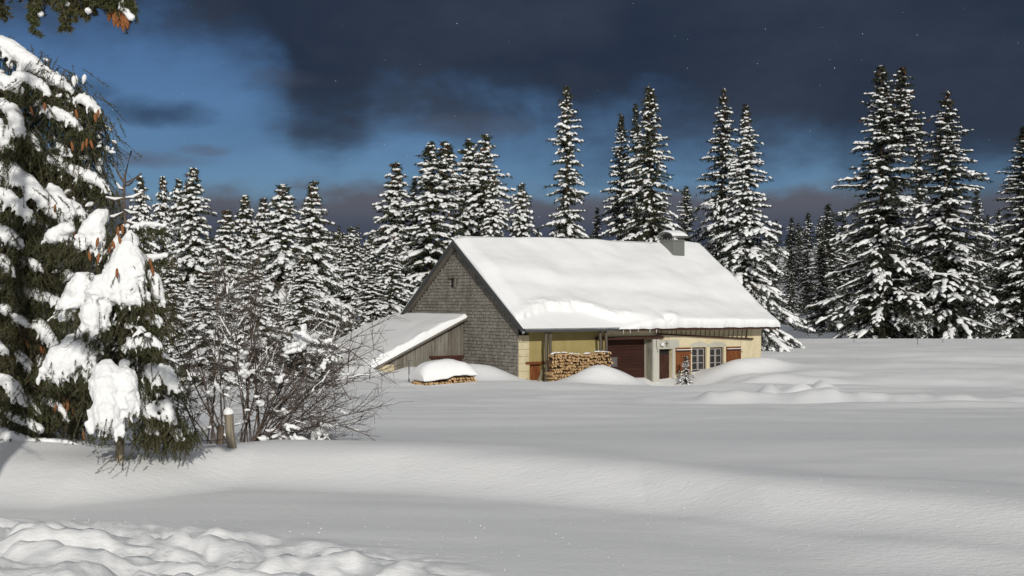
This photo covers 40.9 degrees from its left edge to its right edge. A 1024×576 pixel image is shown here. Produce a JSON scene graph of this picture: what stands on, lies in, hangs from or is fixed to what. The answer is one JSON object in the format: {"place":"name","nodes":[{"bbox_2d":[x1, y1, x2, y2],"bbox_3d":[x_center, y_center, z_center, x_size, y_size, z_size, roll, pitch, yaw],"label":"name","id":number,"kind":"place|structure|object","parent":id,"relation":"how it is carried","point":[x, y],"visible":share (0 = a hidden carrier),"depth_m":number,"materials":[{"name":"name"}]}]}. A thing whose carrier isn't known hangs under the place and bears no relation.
{"place":"outdoors","nodes":[
{"label":"outdoors","id":0,"kind":"place"},
{"bbox_2d":[0,247,1023,575],"bbox_3d":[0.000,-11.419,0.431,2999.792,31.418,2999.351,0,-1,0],"label":"snow ground","id":1,"kind":"structure","parent":0,"point":[750,467],"depth_m":13.49,"materials":[{"name":"white snow"}]},
{"bbox_2d":[0,0,140,39],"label":"spruce tree","id":2,"kind":"object","parent":1,"relation":"on","point":[122,14],"visible":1,"depth_m":6.88,"materials":[{"name":"green plant"}]},
{"bbox_2d":[0,35,144,445],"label":"spruce tree","id":3,"kind":"object","parent":1,"relation":"on","point":[42,191],"visible":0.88,"depth_m":15.26,"materials":[{"name":"green plant"}]},
{"bbox_2d":[17,151,209,473],"bbox_3d":[-4.076,0.298,13.956,1.803,3.402,1.655,0,-1,-35],"label":"spruce tree","id":4,"kind":"object","parent":1,"relation":"on","point":[110,304],"visible":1,"depth_m":13.65,"materials":[{"name":"green plant"}]},
{"bbox_2d":[127,175,174,339],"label":"spruce tree","id":5,"kind":"object","parent":1,"relation":"on","point":[143,208],"visible":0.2,"depth_m":65.83,"materials":[{"name":"green plant"}]},
{"bbox_2d":[149,176,181,282],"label":"spruce tree","id":6,"kind":"object","parent":1,"relation":"on","point":[160,211],"visible":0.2,"depth_m":71.93,"materials":[{"name":"green plant"}]},
{"bbox_2d":[145,260,198,383],"bbox_3d":[-14.398,1.913,57.905,4.395,6.310,4.082,1,-1,-28],"label":"spruce tree","id":7,"kind":"object","parent":1,"relation":"on","point":[175,284],"visible":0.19,"depth_m":57.81,"materials":[{"name":"green plant"}]},
{"bbox_2d":[167,178,190,266],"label":"spruce tree","id":8,"kind":"object","parent":1,"relation":"on","point":[175,198],"visible":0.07,"depth_m":77.89,"materials":[{"name":"green plant"}]},
{"bbox_2d":[154,167,218,333],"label":"spruce tree","id":9,"kind":"object","parent":1,"relation":"on","point":[187,256],"visible":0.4,"depth_m":67.52,"materials":[{"name":"green plant"}]},
{"bbox_2d":[199,237,212,257],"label":"spruce tree","id":10,"kind":"object","parent":1,"relation":"on","point":[207,240],"visible":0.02,"depth_m":99.58,"materials":[{"name":"green plant"}]},
{"bbox_2d":[163,272,250,386],"bbox_3d":[-12.229,2.171,55.803,4.293,5.794,4.227,0,0,7],"label":"spruce tree","id":11,"kind":"object","parent":1,"relation":"on","point":[203,296],"visible":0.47,"depth_m":55.58,"materials":[{"name":"green plant"}]},
{"bbox_2d":[189,208,249,371],"bbox_3d":[-12.599,1.032,61.929,4.686,9.317,4.614,0,-1,-16],"label":"spruce tree","id":12,"kind":"object","parent":1,"relation":"on","point":[230,248],"visible":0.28,"depth_m":61.77,"materials":[{"name":"green plant"}]},
{"bbox_2d":[216,425,224,444],"bbox_3d":[-3.446,2.035,16.180,0.090,0.836,0.087,2,-1,-17],"label":"fence post","id":13,"kind":"object","parent":1,"relation":"on","point":[220,432],"visible":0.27,"depth_m":16.15,"materials":[{"name":"brown wood"}]},
{"bbox_2d":[223,407,236,448],"bbox_3d":[-3.053,1.819,14.986,0.110,1.047,0.112,-5,1,-17],"label":"fence post","id":14,"kind":"object","parent":1,"relation":"on","point":[229,427],"visible":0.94,"depth_m":14.94,"materials":[{"name":"brown wood"}]},
{"bbox_2d":[218,195,273,319],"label":"spruce tree","id":15,"kind":"object","parent":1,"relation":"on","point":[246,231],"visible":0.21,"depth_m":71.86,"materials":[{"name":"green plant"}]},
{"bbox_2d":[221,262,293,383],"bbox_3d":[-10.969,2.291,57.925,3.848,6.777,4.982,0,-1,-17],"label":"spruce tree","id":16,"kind":"object","parent":1,"relation":"on","point":[267,317],"visible":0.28,"depth_m":57.64,"materials":[{"name":"green plant"}]},
{"bbox_2d":[249,197,273,270],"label":"spruce tree","id":17,"kind":"object","parent":1,"relation":"on","point":[262,223],"visible":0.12,"depth_m":81.75,"materials":[{"name":"green plant"}]},
{"bbox_2d":[136,240,411,444],"bbox_3d":[-2.904,0.971,17.044,3.445,3.284,2.642,0,-1,0],"label":"bare shrub","id":18,"kind":"object","parent":1,"relation":"on","point":[303,338],"visible":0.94,"depth_m":16.88,"materials":[{"name":"plant"}]},
{"bbox_2d":[232,183,346,371],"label":"spruce tree","id":19,"kind":"object","parent":1,"relation":"on","point":[279,248],"visible":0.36,"depth_m":65.51,"materials":[{"name":"green plant"}]},
{"bbox_2d":[270,253,343,379],"bbox_3d":[-9.406,1.787,62.094,4.698,6.744,4.363,-1,-1,15],"label":"spruce tree","id":20,"kind":"object","parent":1,"relation":"on","point":[302,279],"visible":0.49,"depth_m":61.77,"materials":[{"name":"green plant"}]},
{"bbox_2d":[274,180,362,338],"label":"spruce tree","id":21,"kind":"object","parent":1,"relation":"on","point":[316,237],"visible":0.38,"depth_m":71.78,"materials":[{"name":"green plant"}]},
{"bbox_2d":[318,250,343,321],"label":"spruce tree","id":22,"kind":"object","parent":1,"relation":"on","point":[333,261],"visible":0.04,"depth_m":81.70,"materials":[{"name":"green plant"}]},
{"bbox_2d":[321,234,342,281],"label":"spruce tree","id":23,"kind":"object","parent":1,"relation":"on","point":[329,242],"visible":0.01,"depth_m":97.21,"materials":[{"name":"green plant"}]},
{"bbox_2d":[333,230,347,257],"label":"spruce tree","id":24,"kind":"object","parent":1,"relation":"on","point":[338,232],"visible":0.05,"depth_m":116.73,"materials":[{"name":"green plant"}]},
{"bbox_2d":[334,233,358,290],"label":"spruce tree","id":25,"kind":"object","parent":1,"relation":"on","point":[342,244],"visible":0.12,"depth_m":99.91,"materials":[{"name":"green plant"}]},
{"bbox_2d":[346,227,365,295],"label":"spruce tree","id":26,"kind":"object","parent":1,"relation":"on","point":[350,235],"visible":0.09,"depth_m":101.35,"materials":[{"name":"green plant"}]},
{"bbox_2d":[326,245,388,337],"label":"spruce tree","id":27,"kind":"object","parent":1,"relation":"on","point":[353,274],"visible":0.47,"depth_m":79.62,"materials":[{"name":"green plant"}]},
{"bbox_2d":[356,224,362,251],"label":"spruce tree","id":28,"kind":"object","parent":1,"relation":"on","point":[357,229],"visible":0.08,"depth_m":120.03,"materials":[{"name":"green plant"}]},
{"bbox_2d":[360,249,368,262],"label":"spruce tree","id":29,"kind":"object","parent":1,"relation":"on","point":[362,251],"visible":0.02,"depth_m":103.75,"materials":[{"name":"green plant"}]},
{"bbox_2d":[341,271,393,336],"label":"spruce tree","id":30,"kind":"object","parent":1,"relation":"on","point":[371,290],"visible":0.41,"depth_m":78.71,"materials":[{"name":"green plant"}]},
{"bbox_2d":[358,235,380,297],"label":"spruce tree","id":31,"kind":"object","parent":1,"relation":"on","point":[369,254],"visible":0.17,"depth_m":95.73,"materials":[{"name":"green plant"}]},
{"bbox_2d":[339,161,424,304],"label":"spruce tree","id":32,"kind":"object","parent":1,"relation":"on","point":[393,215],"visible":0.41,"depth_m":85.63,"materials":[{"name":"green plant"}]},
{"bbox_2d":[365,246,417,316],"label":"spruce tree","id":33,"kind":"object","parent":1,"relation":"on","point":[390,269],"visible":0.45,"depth_m":79.67,"materials":[{"name":"green plant"}]},
{"bbox_2d":[330,313,466,371],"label":"lean to shed","id":34,"kind":"object","parent":1,"relation":"on","point":[418,338],"visible":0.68,"depth_m":65.13,"materials":[{"name":"wood"}]},
{"bbox_2d":[429,355,463,361],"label":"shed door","id":35,"kind":"structure","parent":34,"relation":"in","point":[456,357],"depth_m":65.22,"materials":[{"name":"brown wood"}]},
{"bbox_2d":[405,360,412,381],"bbox_3d":[-4.386,3.781,58.469,0.322,1.420,0.059,0,-1,-5],"label":"iron stake","id":36,"kind":"object","parent":1,"relation":"on","point":[408,368],"visible":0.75,"depth_m":58.45,"materials":[{"name":"grey metal"}]},
{"bbox_2d":[401,178,424,291],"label":"spruce tree","id":37,"kind":"object","parent":1,"relation":"on","point":[413,194],"visible":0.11,"depth_m":86.02,"materials":[{"name":"green plant"}]},
{"bbox_2d":[382,140,471,303],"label":"spruce tree","id":38,"kind":"object","parent":1,"relation":"on","point":[440,184],"visible":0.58,"depth_m":83.64,"materials":[{"name":"green plant"}]},
{"bbox_2d":[414,375,475,382],"bbox_3d":[-2.813,4.064,57.605,2.270,0.800,1.270,0,-1,-26],"label":"pile board","id":39,"kind":"object","parent":1,"relation":"on","point":[442,380],"visible":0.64,"depth_m":57.19,"materials":[{"name":"brown wood"}]},
{"bbox_2d":[409,359,477,381],"bbox_3d":[-2.884,3.421,57.561,2.486,0.907,1.689,0,-1,-26],"label":"snow hood","id":40,"kind":"object","parent":39,"relation":"on","point":[433,370],"visible":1,"depth_m":56.90,"materials":[{"name":"white snow"}]},
{"bbox_2d":[439,132,515,239],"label":"spruce tree","id":41,"kind":"object","parent":1,"relation":"on","point":[476,178],"visible":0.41,"depth_m":87.53,"materials":[{"name":"green plant"}]},
{"bbox_2d":[474,174,509,236],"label":"spruce tree","id":42,"kind":"object","parent":1,"relation":"on","point":[493,221],"visible":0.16,"depth_m":83.87,"materials":[{"name":"green plant"}]},
{"bbox_2d":[10,479,1006,575],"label":"snow crystals","id":43,"kind":"object","parent":1,"relation":"on","point":[575,527],"visible":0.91,"depth_m":10.49,"materials":[{"name":"white snow"}]},
{"bbox_2d":[506,182,541,236],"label":"spruce tree","id":44,"kind":"object","parent":1,"relation":"on","point":[521,217],"visible":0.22,"depth_m":85.87,"materials":[{"name":"green plant"}]},
{"bbox_2d":[537,367,544,380],"bbox_3d":[1.202,4.216,62.454,0.722,1.239,0.041,0,-1,-34],"label":"leaning board","id":45,"kind":"object","parent":1,"relation":"on","point":[541,373],"visible":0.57,"depth_m":62.53,"materials":[{"name":"brown wood"}]},
{"bbox_2d":[541,85,591,238],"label":"spruce tree","id":46,"kind":"object","parent":1,"relation":"on","point":[568,176],"visible":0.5,"depth_m":91.88,"materials":[{"name":"green plant"}]},
{"bbox_2d":[400,230,780,382],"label":"farmhouse","id":47,"kind":"object","parent":1,"relation":"on","point":[525,305],"visible":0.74,"depth_m":66.45,"materials":[{"name":"paint"}]},
{"bbox_2d":[530,365,539,379],"bbox_3d":[0.997,4.245,62.677,0.660,1.480,0.040,0,-1,-34],"label":"cellar door","id":48,"kind":"structure","parent":47,"relation":"in","point":[534,369],"depth_m":62.69,"materials":[{"name":"brown wood"}]},
{"bbox_2d":[608,339,643,377],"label":"barn door","id":49,"kind":"structure","parent":47,"relation":"in","point":[626,363],"depth_m":66.26,"materials":[{"name":"brown wood"}]},
{"bbox_2d":[659,349,668,378],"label":"entrance door","id":50,"kind":"structure","parent":47,"relation":"in","point":[664,353],"depth_m":67.04,"materials":[{"name":"wood"}]},
{"bbox_2d":[691,347,704,372],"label":"window","id":51,"kind":"structure","parent":47,"relation":"in","point":[696,366],"depth_m":68.36,"materials":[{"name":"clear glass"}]},
{"bbox_2d":[657,329,753,339],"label":"wooden ladder","id":52,"kind":"object","parent":47,"relation":"attached to","point":[695,335],"visible":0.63,"depth_m":68.25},
{"bbox_2d":[710,347,721,366],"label":"window","id":53,"kind":"structure","parent":47,"relation":"in","point":[714,355],"depth_m":69.02,"materials":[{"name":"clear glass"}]},
{"bbox_2d":[591,207,605,239],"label":"spruce tree","id":54,"kind":"object","parent":1,"relation":"on","point":[597,227],"visible":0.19,"depth_m":100.03,"materials":[{"name":"green plant"}]},
{"bbox_2d":[598,113,642,240],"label":"spruce tree","id":55,"kind":"object","parent":1,"relation":"on","point":[616,231],"visible":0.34,"depth_m":96.01,"materials":[{"name":"green plant"}]},
{"bbox_2d":[626,101,652,239],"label":"spruce tree","id":56,"kind":"object","parent":1,"relation":"on","point":[634,130],"visible":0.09,"depth_m":103.95,"materials":[{"name":"green plant"}]},
{"bbox_2d":[611,82,687,241],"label":"spruce tree","id":57,"kind":"object","parent":1,"relation":"on","point":[654,211],"visible":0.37,"depth_m":93.68,"materials":[{"name":"green plant"}]},
{"bbox_2d":[675,356,696,385],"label":"spruce sapling","id":58,"kind":"object","parent":1,"relation":"on","point":[685,371],"visible":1,"depth_m":65.90,"materials":[{"name":"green plant"}]},
{"bbox_2d":[675,186,698,241],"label":"spruce tree","id":59,"kind":"object","parent":1,"relation":"on","point":[687,221],"visible":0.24,"depth_m":101.88,"materials":[{"name":"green plant"}]},
{"bbox_2d":[688,88,755,273],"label":"spruce tree","id":60,"kind":"object","parent":1,"relation":"on","point":[722,140],"visible":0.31,"depth_m":97.81,"materials":[{"name":"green plant"}]},
{"bbox_2d":[703,104,821,351],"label":"spruce tree","id":61,"kind":"object","parent":1,"relation":"on","point":[743,249],"visible":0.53,"depth_m":85.38,"materials":[{"name":"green plant"}]},
{"bbox_2d":[754,236,772,284],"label":"spruce tree","id":62,"kind":"object","parent":1,"relation":"on","point":[762,267],"visible":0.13,"depth_m":216.54,"materials":[{"name":"green plant"}]},
{"bbox_2d":[753,236,784,274],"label":"spruce tree","id":63,"kind":"object","parent":1,"relation":"on","point":[770,257],"visible":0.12,"depth_m":268.79,"materials":[{"name":"green plant"}]},
{"bbox_2d":[760,220,786,303],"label":"spruce tree","id":64,"kind":"object","parent":1,"relation":"on","point":[774,262],"visible":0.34,"depth_m":189.87,"materials":[{"name":"green plant"}]},
{"bbox_2d":[773,235,796,282],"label":"spruce tree","id":65,"kind":"object","parent":1,"relation":"on","point":[785,259],"visible":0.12,"depth_m":233.97,"materials":[{"name":"green plant"}]},
{"bbox_2d":[777,217,806,307],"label":"spruce tree","id":66,"kind":"object","parent":1,"relation":"on","point":[794,256],"visible":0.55,"depth_m":179.87,"materials":[{"name":"green plant"}]},
{"bbox_2d":[780,266,804,324],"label":"spruce tree","id":67,"kind":"object","parent":1,"relation":"on","point":[790,295],"visible":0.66,"depth_m":149.88,"materials":[{"name":"green plant"}]},
{"bbox_2d":[780,223,806,295],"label":"spruce tree","id":68,"kind":"object","parent":1,"relation":"on","point":[799,234],"visible":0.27,"depth_m":199.83,"materials":[{"name":"green plant"}]},
{"bbox_2d":[786,228,806,272],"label":"spruce tree","id":69,"kind":"object","parent":1,"relation":"on","point":[801,247],"visible":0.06,"depth_m":250.01,"materials":[{"name":"green plant"}]},
{"bbox_2d":[787,213,820,312],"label":"spruce tree","id":70,"kind":"object","parent":1,"relation":"on","point":[808,261],"visible":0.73,"depth_m":174.85,"materials":[{"name":"green plant"}]},
{"bbox_2d":[801,218,826,301],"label":"spruce tree","id":71,"kind":"object","parent":1,"relation":"on","point":[817,233],"visible":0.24,"depth_m":189.96,"materials":[{"name":"green plant"}]},
{"bbox_2d":[785,247,844,332],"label":"spruce tree","id":72,"kind":"object","parent":1,"relation":"on","point":[821,290],"visible":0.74,"depth_m":134.83,"materials":[{"name":"green plant"}]},
{"bbox_2d":[797,203,856,319],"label":"spruce tree","id":73,"kind":"object","parent":1,"relation":"on","point":[828,231],"visible":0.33,"depth_m":164.90,"materials":[{"name":"green plant"}]},
{"bbox_2d":[824,243,851,286],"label":"spruce tree","id":74,"kind":"object","parent":1,"relation":"on","point":[839,265],"visible":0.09,"depth_m":220.45,"materials":[{"name":"green plant"}]},
{"bbox_2d":[832,218,859,313],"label":"spruce tree","id":75,"kind":"object","parent":1,"relation":"on","point":[845,222],"visible":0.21,"depth_m":169.92,"materials":[{"name":"green plant"}]},
{"bbox_2d":[840,226,866,293],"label":"spruce tree","id":76,"kind":"object","parent":1,"relation":"on","point":[858,251],"visible":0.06,"depth_m":201.74,"materials":[{"name":"green plant"}]},
{"bbox_2d":[846,227,862,273],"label":"spruce tree","id":77,"kind":"object","parent":1,"relation":"on","point":[851,246],"visible":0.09,"depth_m":230.13,"materials":[{"name":"green plant"}]},
{"bbox_2d":[797,65,962,338],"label":"spruce tree","id":78,"kind":"object","parent":1,"relation":"on","point":[874,307],"visible":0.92,"depth_m":107.28,"materials":[{"name":"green plant"}]},
{"bbox_2d":[896,117,935,337],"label":"spruce tree","id":79,"kind":"object","parent":1,"relation":"on","point":[916,165],"visible":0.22,"depth_m":121.77,"materials":[{"name":"green plant"}]},
{"bbox_2d":[864,89,1019,338],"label":"spruce tree","id":80,"kind":"object","parent":1,"relation":"on","point":[950,300],"visible":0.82,"depth_m":105.84,"materials":[{"name":"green plant"}]},
{"bbox_2d":[963,191,998,329],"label":"spruce tree","id":81,"kind":"object","parent":1,"relation":"on","point":[977,210],"visible":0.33,"depth_m":134.89,"materials":[{"name":"green plant"}]},
{"bbox_2d":[979,214,995,307],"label":"spruce tree","id":82,"kind":"object","parent":1,"relation":"on","point":[988,221],"visible":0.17,"depth_m":184.81,"materials":[{"name":"green plant"}]},
{"bbox_2d":[963,126,1023,338],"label":"spruce tree","id":83,"kind":"object","parent":1,"relation":"on","point":[1012,261],"visible":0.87,"depth_m":105.73,"materials":[{"name":"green plant"}]},
{"bbox_2d":[983,210,1012,310],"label":"spruce tree","id":84,"kind":"object","parent":1,"relation":"on","point":[998,261],"visible":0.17,"depth_m":177.85,"materials":[{"name":"green plant"}]},
{"bbox_2d":[999,223,1016,289],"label":"spruce tree","id":85,"kind":"object","parent":1,"relation":"on","point":[1009,270],"visible":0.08,"depth_m":189.78,"materials":[{"name":"green plant"}]},
{"bbox_2d":[0,0,1023,272],"label":"sky","id":86,"kind":"structure","parent":0,"point":[319,88],"materials":[{"name":"blue"}]},
{"bbox_3d":[3.025,3.039,62.444,0.126,0.130,0.458,12,-7,-33],"label":"firewood log","id":87,"kind":"object","parent":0,"visible":0},
{"bbox_2d":[551,351,608,353],"bbox_3d":[3.073,2.952,62.505,3.441,0.154,0.456,0,-1,-34],"label":"snow dusting","id":88,"kind":"object","parent":87,"relation":"on","point":[578,353],"visible":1,"depth_m":62.43,"materials":[{"name":"white snow"}]}
]}

